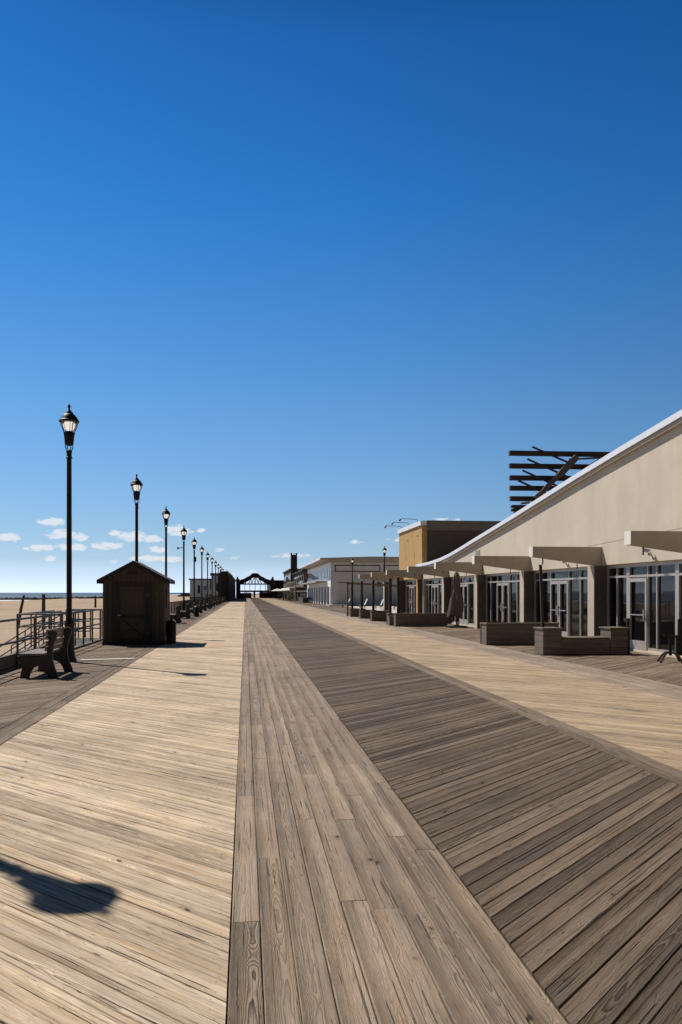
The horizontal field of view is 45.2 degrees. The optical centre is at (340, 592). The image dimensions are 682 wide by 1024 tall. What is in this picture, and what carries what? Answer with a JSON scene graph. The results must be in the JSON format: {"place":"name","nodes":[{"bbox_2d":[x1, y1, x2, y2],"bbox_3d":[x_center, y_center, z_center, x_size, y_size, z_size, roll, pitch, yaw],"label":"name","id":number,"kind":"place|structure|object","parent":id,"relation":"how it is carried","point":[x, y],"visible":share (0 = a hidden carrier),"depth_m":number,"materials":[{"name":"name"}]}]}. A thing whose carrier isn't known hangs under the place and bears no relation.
{"place":"outdoors","nodes":[
{"label":"outdoors","id":0,"kind":"place"},
{"bbox_2d":[0,593,179,600],"bbox_3d":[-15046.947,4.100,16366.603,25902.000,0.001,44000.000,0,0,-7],"label":"sea","id":1,"kind":"structure","parent":0,"point":[20,595],"depth_m":1140.57,"materials":[{"name":"liquid"}]},
{"bbox_2d":[0,602,227,728],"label":"boardwalk","id":2,"kind":"structure","parent":0,"point":[20,697],"depth_m":15.24,"materials":[{"name":"brown wood"}]},
{"bbox_2d":[17,627,72,677],"bbox_3d":[-5.752,1.148,15.991,0.738,0.904,1.420,0,0,-7],"label":"bench","id":3,"kind":"object","parent":2,"relation":"on","point":[42,659],"visible":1,"depth_m":15.34,"materials":[{"name":"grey wood"}]},
{"bbox_2d":[59,404,78,661],"bbox_3d":[-6.304,-1.393,18.997,0.450,5.985,0.450,0,0,-25],"label":"street lamp","id":4,"kind":"object","parent":2,"relation":"on","point":[68,419],"visible":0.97,"depth_m":18.94,"materials":[{"name":"black metal"}]},
{"bbox_2d":[81,658,134,660],"bbox_3d":[-5.548,1.588,19.509,1.240,0.012,0.170,0,0,-21],"label":"boardwalk cover strip","id":5,"kind":"object","parent":2,"relation":"on","point":[107,659],"visible":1,"depth_m":19.43,"materials":[{"name":"white paint"}]},
{"bbox_2d":[97,561,174,644],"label":"shed","id":6,"kind":"structure","parent":2,"relation":"on","point":[136,602],"depth_m":25.01,"materials":[{"name":"brown wood"}]},
{"bbox_2d":[117,587,148,640],"bbox_3d":[-6.354,0.645,24.991,0.950,1.650,0.083,0,0,-7],"label":"door","id":7,"kind":"structure","parent":6,"relation":"in","point":[132,602],"depth_m":25.00,"materials":[{"name":"brown wood"}]},
{"bbox_2d":[130,474,142,561],"bbox_3d":[-7.528,-1.393,30.181,0.450,5.985,0.450,0,0,-15],"label":"street lamp","id":8,"kind":"object","parent":2,"relation":"on","point":[136,484],"visible":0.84,"depth_m":30.13,"materials":[{"name":"black metal"}]},
{"bbox_2d":[161,507,169,575],"bbox_3d":[-8.832,-1.393,41.355,0.450,5.985,0.450,0,0,-44],"label":"street lamp","id":9,"kind":"object","parent":2,"relation":"on","point":[165,513],"visible":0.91,"depth_m":41.30,"materials":[{"name":"black metal"}]},
{"bbox_2d":[170,606,181,622],"bbox_3d":[-8.806,1.148,43.120,0.738,0.904,1.420,0,0,-7],"label":"bench","id":10,"kind":"object","parent":2,"relation":"on","point":[176,617],"visible":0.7,"depth_m":42.47,"materials":[{"name":"brown wood"}]},
{"bbox_2d":[177,526,186,616],"bbox_3d":[-10.328,-1.393,53.262,0.663,5.985,0.450,0,0,-7],"label":"street lamp","id":11,"kind":"object","parent":2,"relation":"on","point":[183,531],"visible":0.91,"depth_m":53.22,"materials":[{"name":"black metal"}]},
{"bbox_2d":[180,604,190,618],"bbox_3d":[-9.652,1.148,50.371,0.738,0.904,1.420,0,0,-7],"label":"bench","id":12,"kind":"object","parent":2,"relation":"on","point":[185,613],"visible":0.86,"depth_m":49.72,"materials":[{"name":"brown wood"}]},
{"bbox_2d":[189,602,196,613],"bbox_3d":[-10.475,1.148,57.423,0.738,0.904,1.420,0,0,-7],"label":"bench","id":13,"kind":"object","parent":2,"relation":"on","point":[192,610],"visible":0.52,"depth_m":56.76,"materials":[{"name":"brown wood"}]},
{"bbox_2d":[170,596,217,613],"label":"railing","id":14,"kind":"object","parent":2,"relation":"on","point":[178,603],"visible":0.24,"depth_m":66.57,"materials":[{"name":"metal"}]},
{"bbox_2d":[191,537,196,605],"bbox_3d":[-11.486,-1.393,64.101,0.450,5.985,0.450,0,0,-7],"label":"street lamp","id":15,"kind":"object","parent":2,"relation":"on","point":[194,541],"visible":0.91,"depth_m":64.05,"materials":[{"name":"black metal"}]},
{"bbox_2d":[194,606,198,616],"bbox_3d":[-9.529,1.239,54.060,0.351,0.722,0.351,0,0,-7],"label":"litter bin","id":16,"kind":"object","parent":2,"relation":"on","point":[196,611],"visible":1,"depth_m":53.92,"materials":[{"name":"black metal"}]},
{"bbox_2d":[192,601,202,612],"bbox_3d":[-11.309,1.148,64.575,0.738,0.904,1.420,0,0,-7],"label":"bench","id":17,"kind":"object","parent":2,"relation":"on","point":[200,605],"visible":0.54,"depth_m":63.93,"materials":[{"name":"brown wood"}]},
{"bbox_2d":[199,545,203,609],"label":"street lamp","id":18,"kind":"object","parent":2,"relation":"on","point":[201,549],"visible":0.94,"depth_m":75.27,"materials":[{"name":"black metal"}]},
{"bbox_2d":[201,600,206,610],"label":"bench","id":19,"kind":"object","parent":2,"relation":"on","point":[204,606],"visible":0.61,"depth_m":71.56,"materials":[{"name":"brown wood"}]},
{"bbox_2d":[206,551,208,607],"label":"street lamp","id":20,"kind":"object","parent":2,"relation":"on","point":[207,556],"visible":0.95,"depth_m":86.69,"materials":[{"name":"black metal"}]},
{"bbox_2d":[210,558,213,605],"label":"street lamp","id":21,"kind":"object","parent":2,"relation":"on","point":[212,559],"visible":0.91,"depth_m":98.35,"materials":[{"name":"black metal"}]},
{"bbox_2d":[214,560,216,600],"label":"street lamp","id":22,"kind":"object","parent":2,"relation":"on","point":[215,563],"visible":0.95,"depth_m":109.73,"materials":[{"name":"black metal"}]},
{"bbox_2d":[217,563,219,597],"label":"street lamp","id":23,"kind":"object","parent":2,"relation":"on","point":[218,565],"visible":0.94,"depth_m":121.16,"materials":[{"name":"black metal"}]},
{"bbox_2d":[219,566,221,597],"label":"street lamp","id":24,"kind":"object","parent":2,"relation":"on","point":[220,568],"visible":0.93,"depth_m":132.58,"materials":[{"name":"black metal"}]},
{"bbox_2d":[222,568,223,598],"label":"street lamp","id":25,"kind":"object","parent":2,"relation":"on","point":[222,583],"visible":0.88,"depth_m":144.00,"materials":[{"name":"black metal"}]},
{"bbox_2d":[219,571,236,601],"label":"dark hall","id":26,"kind":"structure","parent":2,"relation":"on","point":[229,580],"depth_m":144.65,"materials":[{"name":"wood"}]},
{"bbox_2d":[221,587,226,599],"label":"door","id":27,"kind":"structure","parent":26,"relation":"in","point":[224,588],"depth_m":144.55,"materials":[{"name":"wood"}]},
{"bbox_2d":[0,595,235,655],"bbox_3d":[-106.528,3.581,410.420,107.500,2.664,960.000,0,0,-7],"label":"sand beach","id":28,"kind":"structure","parent":0,"point":[9,609],"depth_m":112.64,"materials":[{"name":"beige sand"}]},
{"bbox_2d":[18,595,24,625],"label":"timber pile","id":29,"kind":"object","parent":28,"relation":"in","point":[21,605],"visible":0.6,"depth_m":67.32,"materials":[{"name":"wood"}]},
{"bbox_2d":[42,594,45,628],"bbox_3d":[-23.139,1.565,63.748,0.291,2.870,0.295,0,0,-7],"label":"timber pile","id":30,"kind":"object","parent":28,"relation":"in","point":[43,602],"visible":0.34,"depth_m":63.62,"materials":[{"name":"brown wood"}]},
{"bbox_2d":[0,609,102,656],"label":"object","id":31,"kind":"structure","parent":28,"relation":"on","point":[78,640],"depth_m":26.77,"materials":[{"name":"metal"}]},
{"bbox_2d":[0,596,102,599],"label":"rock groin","id":32,"kind":"object","parent":28,"relation":"on","point":[26,598],"visible":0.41,"depth_m":459.25,"materials":[{"name":"grey stone"}]},
{"bbox_2d":[79,596,102,607],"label":"timber pile","id":33,"kind":"object","parent":28,"relation":"in","point":[95,597],"visible":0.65,"depth_m":151.59,"materials":[{"name":"wood"}]},
{"bbox_2d":[178,593,189,596],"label":"distant shoreline buildings","id":34,"kind":"structure","parent":28,"relation":"on","point":[186,595],"depth_m":554.13,"materials":[{"name":"grey"}]},
{"bbox_2d":[189,579,210,598],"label":"pale beach house","id":35,"kind":"structure","parent":28,"relation":"on","point":[198,588],"depth_m":202.26,"materials":[{"name":"grey glass"}]},
{"bbox_2d":[206,588,217,596],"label":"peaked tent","id":36,"kind":"object","parent":28,"relation":"on","point":[210,591],"visible":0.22,"depth_m":163.11,"materials":[{"name":"grey fabric"}]},
{"bbox_2d":[210,573,217,596],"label":"pale beach house","id":37,"kind":"structure","parent":28,"relation":"on","point":[214,583],"depth_m":197.79,"materials":[{"name":"grey wood"}]},
{"bbox_2d":[0,598,235,744],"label":"boardwalk border strip","id":38,"kind":"object","parent":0,"point":[14,728],"visible":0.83,"depth_m":12.45,"materials":[{"name":"brown wood"}]},
{"bbox_2d":[0,598,244,1023],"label":"boardwalk pale section","id":39,"kind":"object","parent":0,"point":[117,806],"visible":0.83,"depth_m":5.22,"materials":[{"name":"brown wood"}]},
{"bbox_2d":[166,620,175,643],"bbox_3d":[-5.372,1.239,25.852,0.351,0.722,0.351,0,0,-7],"label":"litter bin","id":40,"kind":"object","parent":39,"relation":"on","point":[171,630],"visible":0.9,"depth_m":25.71,"materials":[{"name":"black metal"}]},
{"bbox_2d":[236,573,273,597],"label":"pavilion","id":41,"kind":"structure","parent":39,"relation":"on","point":[268,593],"depth_m":234.67,"materials":[{"name":"black metal"}]},
{"bbox_2d":[226,608,337,1023],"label":"boardwalk joists","id":42,"kind":"object","parent":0,"point":[233,878],"visible":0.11,"depth_m":4.43,"materials":[{"name":"brown wood"}]},
{"bbox_2d":[0,637,102,674],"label":"kerb","id":43,"kind":"structure","parent":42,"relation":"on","point":[7,663],"depth_m":17.21,"materials":[{"name":"wood"}]},
{"bbox_2d":[0,609,100,667],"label":"railing","id":44,"kind":"object","parent":43,"relation":"on","point":[34,637],"visible":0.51,"depth_m":19.04,"materials":[{"name":"metal"}]},
{"bbox_2d":[0,0,681,594],"label":"sky","id":45,"kind":"structure","parent":0,"point":[309,274],"materials":[{"name":"blue"}]},
{"bbox_2d":[327,605,396,605],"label":"pavement","id":46,"kind":"structure","parent":0,"point":[354,605],"depth_m":98.06,"materials":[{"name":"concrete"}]},
{"bbox_2d":[345,606,396,612],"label":"plaza pavement","id":47,"kind":"structure","parent":0,"point":[377,608],"depth_m":86.02,"materials":[{"name":"concrete"}]},
{"bbox_2d":[299,557,398,604],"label":"white building","id":48,"kind":"structure","parent":47,"relation":"on","point":[325,576],"depth_m":101.07,"materials":[{"name":"paint"}]},
{"bbox_2d":[356,592,359,604],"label":"side door","id":49,"kind":"structure","parent":48,"relation":"in","point":[357,593],"depth_m":100.90,"materials":[{"name":"white metal"}]},
{"bbox_2d":[351,557,353,605],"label":"street lamp","id":50,"kind":"object","parent":47,"relation":"on","point":[352,560],"visible":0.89,"depth_m":94.74,"materials":[{"name":"black metal"}]},
{"bbox_2d":[382,546,386,571],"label":"street lamp","id":51,"kind":"object","parent":47,"relation":"on","point":[384,549],"visible":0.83,"depth_m":76.43,"materials":[{"name":"black metal"}]},
{"bbox_2d":[388,616,392,625],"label":"stone block","id":52,"kind":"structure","parent":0,"point":[390,620],"depth_m":39.55,"materials":[{"name":"stone"}]},
{"bbox_2d":[227,598,566,1023],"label":"boardwalk centre strip","id":53,"kind":"object","parent":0,"point":[388,914],"visible":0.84,"depth_m":4.29,"materials":[{"name":"brown wood"}]},
{"bbox_2d":[250,598,681,1023],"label":"boardwalk dark section","id":54,"kind":"object","parent":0,"point":[561,853],"visible":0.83,"depth_m":5.70,"materials":[{"name":"brown wood"}]},
{"bbox_2d":[259,598,681,785],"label":"boardwalk border strip","id":55,"kind":"object","parent":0,"point":[664,771],"visible":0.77,"depth_m":9.94,"materials":[{"name":"brown wood"}]},
{"bbox_2d":[260,598,681,770],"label":"boardwalk tan section","id":56,"kind":"object","parent":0,"point":[646,724],"visible":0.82,"depth_m":13.25,"materials":[{"name":"brown wood"}]},
{"bbox_2d":[269,598,681,700],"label":"boardwalk","id":57,"kind":"structure","parent":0,"point":[667,690],"depth_m":18.18,"materials":[{"name":"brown wood"}]},
{"bbox_2d":[349,608,365,616],"bbox_3d":[1.091,1.330,54.292,1.010,0.540,0.660,0,0,-7],"label":"planter","id":58,"kind":"object","parent":57,"relation":"on","point":[353,612],"visible":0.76,"depth_m":53.99,"materials":[{"name":"wood"}]},
{"bbox_2d":[351,582,352,608],"bbox_3d":[0.738,0.190,54.251,0.130,1.780,0.130,0,0,-7],"label":"post","id":59,"kind":"object","parent":58,"relation":"on","point":[351,595],"visible":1,"depth_m":54.18,"materials":[{"name":"black wood"}]},
{"bbox_2d":[274,598,681,685],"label":"boardwalk building side","id":60,"kind":"structure","parent":0,"point":[668,670],"depth_m":19.86,"materials":[{"name":"brown wood"}]},
{"bbox_2d":[274,580,283,597],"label":"dark building","id":61,"kind":"structure","parent":60,"relation":"on","point":[278,584],"depth_m":242.49,"materials":[{"name":"black glass"}]},
{"bbox_2d":[282,591,286,598],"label":"hedge","id":62,"kind":"object","parent":60,"relation":"on","point":[285,593],"visible":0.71,"depth_m":190.49,"materials":[{"name":"green plant"}]},
{"bbox_2d":[282,569,299,587],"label":"stone building","id":63,"kind":"structure","parent":60,"relation":"on","point":[288,576],"depth_m":188.19,"materials":[{"name":"grey stone"}]},
{"bbox_2d":[288,591,296,600],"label":"hedge","id":64,"kind":"object","parent":60,"relation":"on","point":[290,593],"visible":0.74,"depth_m":152.52,"materials":[{"name":"green plant"}]},
{"bbox_2d":[287,569,307,601],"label":"brown building","id":65,"kind":"structure","parent":60,"relation":"on","point":[300,576],"depth_m":152.76,"materials":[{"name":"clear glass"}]},
{"bbox_2d":[296,591,306,601],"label":"kiosk","id":66,"kind":"object","parent":60,"relation":"on","point":[301,593],"visible":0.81,"depth_m":146.15,"materials":[{"name":"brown wood"}]},
{"bbox_2d":[299,597,308,602],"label":"wall","id":67,"kind":"structure","parent":60,"relation":"on","point":[303,599],"depth_m":128.26,"materials":[{"name":"brown wood"}]},
{"bbox_2d":[359,610,369,618],"bbox_3d":[1.639,1.330,50.631,1.010,0.540,0.660,0,0,-7],"label":"planter","id":68,"kind":"object","parent":60,"relation":"on","point":[364,613],"visible":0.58,"depth_m":50.31,"materials":[{"name":"wood"}]},
{"bbox_2d":[361,581,362,609],"bbox_3d":[1.286,0.190,50.590,0.130,1.780,0.130,0,0,-7],"label":"post","id":69,"kind":"object","parent":68,"relation":"on","point":[361,595],"visible":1,"depth_m":50.52,"materials":[{"name":"black wood"}]},
{"bbox_2d":[337,582,396,615],"bbox_3d":[2.218,0.435,56.851,5.549,2.330,0.664,0,0,-31],"label":"trellis frame","id":70,"kind":"object","parent":60,"relation":"on","point":[354,583],"visible":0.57,"depth_m":55.68,"materials":[{"name":"brown wood"}]},
{"bbox_2d":[359,574,388,610],"bbox_3d":[2.510,0.142,60.417,2.412,2.975,0.462,0,0,-7],"label":"fin frame","id":71,"kind":"object","parent":60,"relation":"on","point":[385,593],"visible":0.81,"depth_m":60.28,"materials":[{"name":"beige concrete"}]},
{"bbox_2d":[370,610,388,620],"bbox_3d":[2.164,1.305,45.960,1.010,0.590,0.660,0,0,-7],"label":"planter","id":72,"kind":"object","parent":60,"relation":"on","point":[377,615],"visible":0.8,"depth_m":45.68,"materials":[{"name":"wood"}]},
{"bbox_2d":[372,580,374,610],"bbox_3d":[1.811,0.165,45.919,0.130,1.730,0.130,0,0,-7],"label":"post","id":73,"kind":"object","parent":72,"relation":"on","point":[373,595],"visible":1,"depth_m":45.85,"materials":[{"name":"brown wood"}]},
{"bbox_2d":[386,613,392,624],"bbox_3d":[2.781,1.305,40.495,1.010,0.590,0.660,0,0,-7],"label":"planter","id":74,"kind":"object","parent":60,"relation":"on","point":[389,614],"visible":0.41,"depth_m":40.52,"materials":[{"name":"brick"}]},
{"bbox_2d":[389,578,391,612],"bbox_3d":[2.429,0.165,40.454,0.130,1.730,0.130,0,0,-7],"label":"post","id":75,"kind":"object","parent":74,"relation":"on","point":[390,595],"visible":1,"depth_m":40.39,"materials":[{"name":"black wood"}]},
{"bbox_2d":[393,613,447,626],"bbox_3d":[3.766,1.290,38.873,2.510,0.620,0.610,0,0,-7],"label":"planter","id":76,"kind":"object","parent":60,"relation":"on","point":[420,619],"visible":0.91,"depth_m":38.60,"materials":[{"name":"wood"}]},
{"bbox_2d":[397,577,399,612],"bbox_3d":[2.713,0.140,38.876,0.120,1.720,0.120,0,0,-7],"label":"post","id":77,"kind":"object","parent":76,"relation":"on","point":[398,594],"visible":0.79,"depth_m":38.82,"materials":[{"name":"black wood"}]},
{"bbox_2d":[371,518,500,612],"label":"ochre building","id":78,"kind":"structure","parent":60,"relation":"on","point":[420,542],"depth_m":48.87,"materials":[{"name":"paint"}]},
{"bbox_2d":[409,586,410,612],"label":"door","id":79,"kind":"structure","parent":78,"relation":"in","point":[410,586],"depth_m":52.98,"materials":[{"name":"beige metal"}]},
{"bbox_2d":[405,580,415,612],"bbox_3d":[4.630,0.371,51.785,0.100,2.338,5.400,0,0,-7],"label":"window frame","id":80,"kind":"structure","parent":78,"relation":"in","point":[408,583],"depth_m":53.03,"materials":[{"name":"beige metal"}]},
{"bbox_2d":[411,586,413,612],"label":"door","id":81,"kind":"structure","parent":78,"relation":"in","point":[412,587],"depth_m":52.20,"materials":[{"name":"beige metal"}]},
{"bbox_2d":[445,572,467,627],"bbox_3d":[5.268,0.325,37.563,0.910,2.550,0.840,0,0,-7],"label":"patio umbrella","id":82,"kind":"object","parent":60,"relation":"on","point":[456,606],"visible":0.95,"depth_m":37.40,"materials":[{"name":"fabric"}]},
{"bbox_2d":[480,618,558,644],"bbox_3d":[5.508,1.190,25.319,2.310,0.819,0.680,0,0,-7],"label":"planter","id":83,"kind":"object","parent":60,"relation":"on","point":[498,632],"visible":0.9,"depth_m":24.99,"materials":[{"name":"brown wood"}]},
{"bbox_2d":[407,409,681,658],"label":"cream building","id":84,"kind":"structure","parent":60,"relation":"on","point":[600,541],"depth_m":24.04,"materials":[{"name":"paint"}]},
{"bbox_2d":[431,586,434,612],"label":"door","id":85,"kind":"structure","parent":84,"relation":"in","point":[432,602],"depth_m":46.58,"materials":[{"name":"beige metal"}]},
{"bbox_2d":[426,578,441,612],"bbox_3d":[5.363,0.371,45.502,0.100,2.338,5.648,0,0,-7],"label":"window frame","id":86,"kind":"structure","parent":84,"relation":"in","point":[437,581],"depth_m":46.49,"materials":[{"name":"beige metal"}]},
{"bbox_2d":[434,585,437,612],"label":"door","id":87,"kind":"structure","parent":84,"relation":"in","point":[435,603],"depth_m":45.43,"materials":[{"name":"beige metal"}]},
{"bbox_2d":[459,585,462,623],"bbox_3d":[5.931,0.570,40.228,0.055,1.920,0.760,0,0,-7],"label":"door","id":88,"kind":"structure","parent":84,"relation":"in","point":[460,620],"depth_m":40.36,"materials":[{"name":"beige metal"}]},
{"bbox_2d":[451,575,473,625],"bbox_3d":[6.070,0.371,39.444,0.100,2.338,5.650,0,0,-7],"label":"window frame","id":89,"kind":"structure","parent":84,"relation":"in","point":[469,580],"depth_m":39.02,"materials":[{"name":"beige metal"}]},
{"bbox_2d":[463,584,467,624],"bbox_3d":[6.023,0.570,39.434,0.055,1.920,0.760,0,0,-7],"label":"door","id":90,"kind":"structure","parent":84,"relation":"in","point":[465,621],"depth_m":39.68,"materials":[{"name":"beige metal"}]},
{"bbox_2d":[496,583,502,621],"bbox_3d":[6.605,0.570,34.166,0.120,1.920,0.760,0,0,-7],"label":"door","id":91,"kind":"structure","parent":84,"relation":"in","point":[498,584],"depth_m":34.46,"materials":[{"name":"beige metal"}]},
{"bbox_2d":[486,572,519,621],"bbox_3d":[6.777,0.371,33.385,0.100,2.338,5.650,0,0,-7],"label":"window frame","id":92,"kind":"structure","parent":84,"relation":"in","point":[513,579],"depth_m":33.64,"materials":[{"name":"beige metal"}]},
{"bbox_2d":[501,583,508,621],"bbox_3d":[6.698,0.570,33.371,0.120,1.920,0.760,0,0,-7],"label":"door","id":93,"kind":"structure","parent":84,"relation":"in","point":[504,584],"depth_m":33.67,"materials":[{"name":"beige metal"}]},
{"bbox_2d":[550,581,558,622],"bbox_3d":[7.312,0.570,28.107,0.120,1.920,0.760,0,0,-7],"label":"door","id":94,"kind":"structure","parent":84,"relation":"in","point":[551,582],"depth_m":28.40,"materials":[{"name":"beige metal"}]},
{"bbox_2d":[509,446,609,512],"bbox_3d":[12.903,-4.365,43.178,9.241,6.034,3.786,0,0,-7],"label":"rooftop frame","id":95,"kind":"object","parent":84,"relation":"on","point":[560,475],"visible":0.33,"depth_m":41.47,"materials":[{"name":"black metal"}]},
{"bbox_2d":[534,567,587,635],"bbox_3d":[7.484,0.371,27.326,0.100,2.338,5.650,0,0,-7],"label":"window frame","id":96,"kind":"structure","parent":84,"relation":"in","point":[577,579],"depth_m":26.93,"materials":[{"name":"beige metal"}]},
{"bbox_2d":[557,581,567,635],"bbox_3d":[7.405,0.570,27.312,0.120,1.920,0.760,0,0,-7],"label":"door","id":97,"kind":"structure","parent":84,"relation":"in","point":[559,610],"depth_m":27.55,"materials":[{"name":"beige metal"}]},
{"bbox_2d":[628,578,647,649],"bbox_3d":[8.007,0.570,22.152,0.120,1.920,1.010,0,0,-7],"label":"door","id":98,"kind":"structure","parent":84,"relation":"in","point":[635,644],"depth_m":22.09,"materials":[{"name":"beige metal"}]},
{"bbox_2d":[607,560,681,654],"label":"window frame","id":99,"kind":"structure","parent":84,"relation":"in","point":[664,578],"depth_m":21.58,"materials":[{"name":"beige metal"}]},
{"bbox_2d":[533,626,628,654],"bbox_3d":[6.227,1.240,21.275,2.320,0.680,0.680,0,0,-7],"label":"planter","id":100,"kind":"object","parent":60,"relation":"on","point":[608,640],"visible":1,"depth_m":21.01,"materials":[{"name":"brown wood"}]},
{"bbox_2d":[539,565,543,626],"bbox_3d":[5.175,0.087,21.142,0.125,1.617,0.065,0,0,-7],"label":"wooden pole","id":101,"kind":"object","parent":100,"relation":"on","point":[541,595],"visible":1,"depth_m":21.11,"materials":[{"name":"brown wood"}]},
{"bbox_2d":[626,618,631,654],"bbox_3d":[7.447,1.135,21.256,0.209,0.930,0.220,0,0,-7],"label":"short post","id":102,"kind":"object","parent":60,"relation":"on","point":[628,625],"visible":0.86,"depth_m":21.22,"materials":[{"name":"black metal"}]},
{"bbox_2d":[657,619,681,662],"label":"cafe table","id":103,"kind":"object","parent":60,"relation":"on","point":[677,652],"visible":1,"depth_m":18.75,"materials":[{"name":"black paint"}]},
{"label":"ground","id":104,"kind":"structure","parent":0,"visible":0},
{"bbox_2d":[291,553,296,568],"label":"tower","id":105,"kind":"structure","parent":104,"relation":"on","point":[294,561],"depth_m":498.18,"materials":[{"name":"brick"}]}
]}

